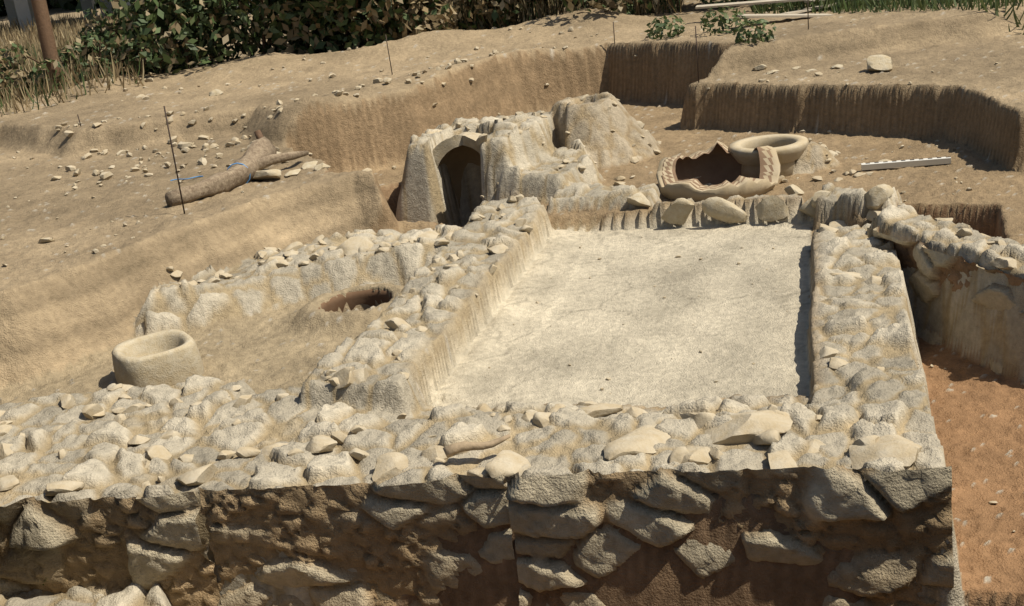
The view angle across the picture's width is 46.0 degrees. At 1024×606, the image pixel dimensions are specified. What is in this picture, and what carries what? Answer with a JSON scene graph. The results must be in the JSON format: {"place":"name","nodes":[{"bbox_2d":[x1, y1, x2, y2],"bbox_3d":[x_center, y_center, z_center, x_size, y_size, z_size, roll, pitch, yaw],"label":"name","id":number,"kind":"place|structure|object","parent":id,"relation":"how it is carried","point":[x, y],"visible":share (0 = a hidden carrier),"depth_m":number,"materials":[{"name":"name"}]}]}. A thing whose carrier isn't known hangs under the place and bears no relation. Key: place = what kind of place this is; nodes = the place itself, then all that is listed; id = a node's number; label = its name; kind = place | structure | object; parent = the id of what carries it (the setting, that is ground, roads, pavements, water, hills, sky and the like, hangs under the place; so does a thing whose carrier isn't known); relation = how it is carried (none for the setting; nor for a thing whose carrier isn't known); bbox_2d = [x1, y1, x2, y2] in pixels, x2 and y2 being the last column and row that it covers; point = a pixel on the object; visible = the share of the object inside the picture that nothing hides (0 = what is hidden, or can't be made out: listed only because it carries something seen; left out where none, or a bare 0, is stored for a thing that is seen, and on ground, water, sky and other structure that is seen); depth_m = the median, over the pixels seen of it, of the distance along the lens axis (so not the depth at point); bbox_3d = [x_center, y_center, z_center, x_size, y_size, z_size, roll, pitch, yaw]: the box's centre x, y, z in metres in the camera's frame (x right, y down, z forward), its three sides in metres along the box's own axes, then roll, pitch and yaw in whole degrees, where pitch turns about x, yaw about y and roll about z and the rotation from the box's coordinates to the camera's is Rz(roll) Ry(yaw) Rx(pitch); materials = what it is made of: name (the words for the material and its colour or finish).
{"place":"outdoors","nodes":[
{"label":"outdoors","id":0,"kind":"place"},
{"bbox_2d":[0,4,278,39],"bbox_3d":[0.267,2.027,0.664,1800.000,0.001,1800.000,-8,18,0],"label":"ground sheet","id":1,"kind":"object","parent":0,"point":[60,11],"depth_m":58.23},
{"bbox_2d":[0,0,118,15],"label":"tree line","id":2,"kind":"object","parent":1,"relation":"on","point":[70,5],"visible":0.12,"depth_m":62.62,"materials":[{"name":"green plant"}]},
{"bbox_2d":[0,6,131,60],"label":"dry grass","id":3,"kind":"structure","parent":1,"relation":"on","point":[70,26],"depth_m":35.85,"materials":[{"name":"beige plant"}]},
{"bbox_2d":[4,0,249,37],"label":"concrete frame building","id":4,"kind":"structure","parent":1,"relation":"on","point":[20,9],"depth_m":44.72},
{"bbox_2d":[432,135,479,167],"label":"stone arch","id":5,"kind":"structure","parent":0,"point":[441,149],"depth_m":13.09,"materials":[{"name":"beige stone"}]},
{"bbox_2d":[438,145,480,208],"bbox_3d":[-0.478,-1.268,13.436,0.716,1.054,0.718,-8,18,0],"label":"kiln niche vault","id":6,"kind":"object","parent":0,"point":[456,160],"visible":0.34,"depth_m":13.63,"materials":[{"name":"brown soil"}]},
{"bbox_2d":[0,94,1016,495],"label":"stones","id":7,"kind":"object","parent":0,"point":[770,424],"depth_m":6.94,"materials":[{"name":"beige stone"}]},
{"bbox_2d":[0,0,1023,605],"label":"excavation ground","id":8,"kind":"structure","parent":0,"point":[766,320],"depth_m":9.91,"materials":[{"name":"beige soil"}]},
{"bbox_2d":[0,41,70,98],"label":"scrub bush","id":9,"kind":"object","parent":8,"relation":"on","point":[10,63],"visible":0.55,"depth_m":20.24,"materials":[{"name":"green plant"}]},
{"bbox_2d":[31,0,64,88],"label":"utility pole","id":10,"kind":"object","parent":8,"relation":"on","point":[44,29],"visible":0.59,"depth_m":19.75,"materials":[{"name":"brown wood"}]},
{"bbox_2d":[0,34,143,116],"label":"dry grass","id":11,"kind":"structure","parent":8,"relation":"on","point":[12,96],"depth_m":19.53,"materials":[{"name":"beige plant"}]},
{"bbox_2d":[18,20,178,97],"bbox_3d":[-6.996,-4.122,20.535,2.719,1.389,1.922,-20,22,-34],"label":"scrub bush","id":12,"kind":"object","parent":8,"relation":"on","point":[94,40],"visible":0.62,"depth_m":20.20,"materials":[{"name":"green plant"}]},
{"bbox_2d":[0,492,220,605],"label":"wall face","id":13,"kind":"object","parent":8,"relation":"on","point":[105,546],"visible":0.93,"depth_m":6.60},
{"bbox_2d":[135,35,145,75],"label":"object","id":14,"kind":"object","parent":8,"relation":"on","point":[144,59],"visible":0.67,"depth_m":20.08,"materials":[{"name":"brown wood"}]},
{"bbox_2d":[76,5,229,66],"bbox_3d":[-6.776,-4.995,22.746,2.830,1.461,1.883,-13,19,-18],"label":"bush","id":15,"kind":"object","parent":8,"relation":"on","point":[181,53],"visible":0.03,"depth_m":22.32,"materials":[{"name":"green plant"}]},
{"bbox_2d":[112,329,203,386],"bbox_3d":[-2.623,0.457,8.923,0.596,0.335,0.612,-18,21,-29],"label":"stone mortar","id":16,"kind":"object","parent":8,"relation":"on","point":[170,357],"visible":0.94,"depth_m":8.73,"materials":[{"name":"beige stone"}]},
{"bbox_2d":[163,106,184,213],"bbox_3d":[-3.114,-1.270,11.162,0.040,1.110,0.014,-4,18,10],"label":"rebar stake","id":17,"kind":"object","parent":8,"relation":"on","point":[174,159],"visible":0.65,"depth_m":11.14,"materials":[{"name":"brown metal"}]},
{"bbox_2d":[180,0,188,68],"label":"big bush stem","id":18,"kind":"object","parent":8,"relation":"on","point":[187,59],"depth_m":21.20,"materials":[{"name":"brown wood"}]},
{"bbox_2d":[170,176,202,180],"bbox_3d":[-3.479,-1.332,12.897,0.354,0.011,0.067,-8,18,0],"label":"blue string","id":19,"kind":"object","parent":8,"relation":"on","point":[186,178],"visible":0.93,"depth_m":12.90,"materials":[{"name":"blue fabric"}]},
{"bbox_2d":[165,136,276,206],"bbox_3d":[-2.887,-1.339,12.226,0.399,0.370,1.664,1,20,24],"label":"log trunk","id":20,"kind":"object","parent":8,"relation":"on","point":[232,177],"visible":0.94,"depth_m":12.02,"materials":[{"name":"brown plant"}]},
{"bbox_2d":[227,163,250,182],"bbox_3d":[-2.781,-1.304,12.266,0.248,0.250,0.012,-8,18,0],"label":"blue string","id":21,"kind":"object","parent":20,"relation":"on","point":[241,164],"visible":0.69,"depth_m":12.23,"materials":[{"name":"blue fabric"}]},
{"bbox_2d":[254,130,262,138],"bbox_3d":[-2.688,-1.750,12.914,0.142,0.208,0.090,10,25,42],"label":"log stub","id":22,"kind":"object","parent":20,"relation":"on","point":[258,134],"visible":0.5,"depth_m":12.88,"materials":[{"name":"brown wood"}]},
{"bbox_2d":[256,151,308,170],"bbox_3d":[-2.450,-1.519,12.689,0.183,0.162,0.916,7,23,38],"label":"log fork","id":23,"kind":"object","parent":20,"relation":"attached to","point":[267,161],"visible":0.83,"depth_m":12.59,"materials":[{"name":"brown plant"}]},
{"bbox_2d":[76,0,427,74],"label":"bush","id":24,"kind":"object","parent":8,"relation":"on","point":[146,18],"visible":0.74,"depth_m":20.62,"materials":[{"name":"green plant"}]},
{"bbox_2d":[261,0,265,54],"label":"big bush stem","id":25,"kind":"object","parent":8,"relation":"on","point":[263,41],"visible":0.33,"depth_m":21.01,"materials":[{"name":"brown wood"}]},
{"bbox_2d":[342,9,350,50],"bbox_3d":[-2.996,-5.429,21.212,0.706,2.198,0.331,-14,19,-19],"label":"big bush stem","id":26,"kind":"object","parent":8,"relation":"on","point":[346,35],"visible":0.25,"depth_m":21.35,"materials":[{"name":"brown wood"}]},
{"bbox_2d":[319,289,391,312],"bbox_3d":[-1.192,0.565,10.008,0.906,1.225,0.898,-8,18,0],"label":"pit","id":27,"kind":"object","parent":8,"relation":"on","point":[355,298],"visible":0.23,"depth_m":10.09,"materials":[{"name":"brown soil"}]},
{"bbox_2d":[198,473,514,605],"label":"wall face","id":28,"kind":"object","parent":8,"relation":"on","point":[386,540],"visible":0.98,"depth_m":6.41},
{"bbox_2d":[385,35,392,74],"bbox_3d":[-1.746,-3.490,17.203,0.022,0.668,0.014,-5,18,8],"label":"rebar stake","id":29,"kind":"object","parent":8,"relation":"on","point":[388,54],"visible":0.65,"depth_m":17.18,"materials":[{"name":"brown metal"}]},
{"bbox_2d":[246,0,532,53],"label":"bush","id":30,"kind":"object","parent":8,"relation":"on","point":[289,37],"depth_m":20.67,"materials":[{"name":"green plant"}]},
{"bbox_2d":[433,132,480,149],"bbox_3d":[-0.477,-1.335,13.469,1.040,1.203,1.062,-8,18,0],"label":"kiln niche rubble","id":31,"kind":"object","parent":8,"relation":"on","point":[473,135],"visible":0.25,"depth_m":13.13,"materials":[{"name":"beige stone"}]},
{"bbox_2d":[38,55,892,242],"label":"stones","id":32,"kind":"object","parent":8,"relation":"on","point":[877,63],"visible":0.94,"depth_m":13.88,"materials":[{"name":"beige stone"}]},
{"bbox_2d":[443,434,509,457],"bbox_3d":[-0.189,0.767,6.530,0.375,0.073,0.060,-10,18,-9],"label":"root branch","id":33,"kind":"object","parent":8,"relation":"on","point":[455,448],"visible":1,"depth_m":6.50,"materials":[{"name":"beige wood"}]},
{"bbox_2d":[310,0,683,46],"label":"bush","id":34,"kind":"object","parent":8,"relation":"on","point":[541,9],"depth_m":21.11,"materials":[{"name":"green plant"}]},
{"bbox_2d":[0,16,1022,531],"bbox_3d":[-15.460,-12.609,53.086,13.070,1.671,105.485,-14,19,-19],"label":"loose stones","id":35,"kind":"object","parent":8,"relation":"on","point":[186,146],"visible":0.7,"depth_m":15.02,"materials":[{"name":"beige stone"}]},
{"bbox_2d":[379,0,674,39],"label":"dry bush","id":36,"kind":"object","parent":8,"relation":"on","point":[414,20],"visible":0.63,"depth_m":20.72,"materials":[{"name":"green plant"}]},
{"bbox_2d":[607,2,635,14],"bbox_3d":[1.808,-4.943,20.501,0.587,0.380,0.597,4,21,32],"label":"weed","id":37,"kind":"object","parent":8,"relation":"on","point":[629,9],"visible":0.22,"depth_m":20.34,"materials":[{"name":"green plant"}]},
{"bbox_2d":[559,0,743,15],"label":"dry bush","id":38,"kind":"object","parent":8,"relation":"on","point":[593,4],"visible":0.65,"depth_m":19.96,"materials":[{"name":"green plant"}]},
{"bbox_2d":[644,15,684,39],"bbox_3d":[2.191,-3.932,17.312,0.614,0.393,0.594,-21,23,-36],"label":"weed","id":39,"kind":"object","parent":8,"relation":"on","point":[658,25],"visible":0.94,"depth_m":17.20,"materials":[{"name":"green plant"}]},
{"bbox_2d":[695,26,698,82],"bbox_3d":[2.276,-3.001,14.806,0.014,0.784,0.065,0,20,23],"label":"rebar stake","id":40,"kind":"object","parent":8,"relation":"on","point":[697,53],"visible":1,"depth_m":14.79,"materials":[{"name":"brown metal"}]},
{"bbox_2d":[656,140,779,201],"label":"broken pithos","id":41,"kind":"object","parent":8,"relation":"on","point":[746,187],"visible":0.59,"depth_m":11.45,"materials":[{"name":"ceramic"}]},
{"bbox_2d":[700,0,742,8],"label":"weed","id":42,"kind":"object","parent":8,"relation":"on","point":[715,2],"visible":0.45,"depth_m":20.09,"materials":[{"name":"green plant"}]},
{"bbox_2d":[699,6,747,34],"bbox_3d":[2.976,-3.955,16.972,0.705,0.431,0.692,-8,18,0],"label":"weed","id":43,"kind":"object","parent":8,"relation":"on","point":[721,22],"visible":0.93,"depth_m":16.94,"materials":[{"name":"green plant"}]},
{"bbox_2d":[505,465,953,605],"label":"wall face","id":44,"kind":"object","parent":8,"relation":"on","point":[892,531],"visible":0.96,"depth_m":5.93},
{"bbox_2d":[695,0,805,8],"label":"plank","id":45,"kind":"object","parent":8,"relation":"on","point":[736,4],"visible":1,"depth_m":18.26,"materials":[{"name":"brown wood"}]},
{"bbox_2d":[732,19,776,43],"bbox_3d":[3.156,-3.496,15.641,0.575,0.377,0.582,-8,18,0],"label":"weed","id":46,"kind":"object","parent":8,"relation":"on","point":[758,35],"visible":0.98,"depth_m":15.56,"materials":[{"name":"green plant"}]},
{"bbox_2d":[627,184,893,224],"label":"stones","id":47,"kind":"object","parent":8,"relation":"on","point":[771,208],"visible":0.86,"depth_m":10.96,"materials":[{"name":"stone"}]},
{"bbox_2d":[729,134,808,178],"bbox_3d":[2.608,-1.464,12.235,0.801,0.352,0.796,-8,18,0],"label":"pithos rim","id":48,"kind":"object","parent":8,"relation":"on","point":[790,149],"visible":0.75,"depth_m":12.05,"materials":[{"name":"beige ceramic"}]},
{"bbox_2d":[737,14,832,17],"bbox_3d":[4.034,-4.140,17.375,1.627,0.030,0.240,-2,19,-8],"label":"plank","id":49,"kind":"object","parent":8,"relation":"on","point":[776,15],"visible":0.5,"depth_m":17.26,"materials":[{"name":"brown wood"}]},
{"bbox_2d":[768,0,818,12],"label":"weed","id":50,"kind":"object","parent":8,"relation":"on","point":[796,3],"visible":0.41,"depth_m":18.32,"materials":[{"name":"green plant"}]},
{"bbox_2d":[780,0,851,13],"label":"plank","id":51,"kind":"object","parent":8,"relation":"on","point":[801,11],"visible":0.44,"depth_m":17.97,"materials":[{"name":"brown wood"}]},
{"bbox_2d":[748,0,1023,34],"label":"green grass","id":52,"kind":"structure","parent":8,"relation":"on","point":[888,5],"depth_m":17.00,"materials":[{"name":"green plant"}]},
{"bbox_2d":[861,156,950,169],"bbox_3d":[3.815,-1.353,11.690,0.827,0.055,0.070,-3,18,13],"label":"scale bar","id":53,"kind":"object","parent":8,"relation":"on","point":[906,163],"visible":1,"depth_m":11.66,"materials":[{"name":"paint"}]},
{"bbox_2d":[867,226,1023,384],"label":"stone wall","id":54,"kind":"structure","parent":8,"relation":"on","point":[932,266],"depth_m":8.85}
]}

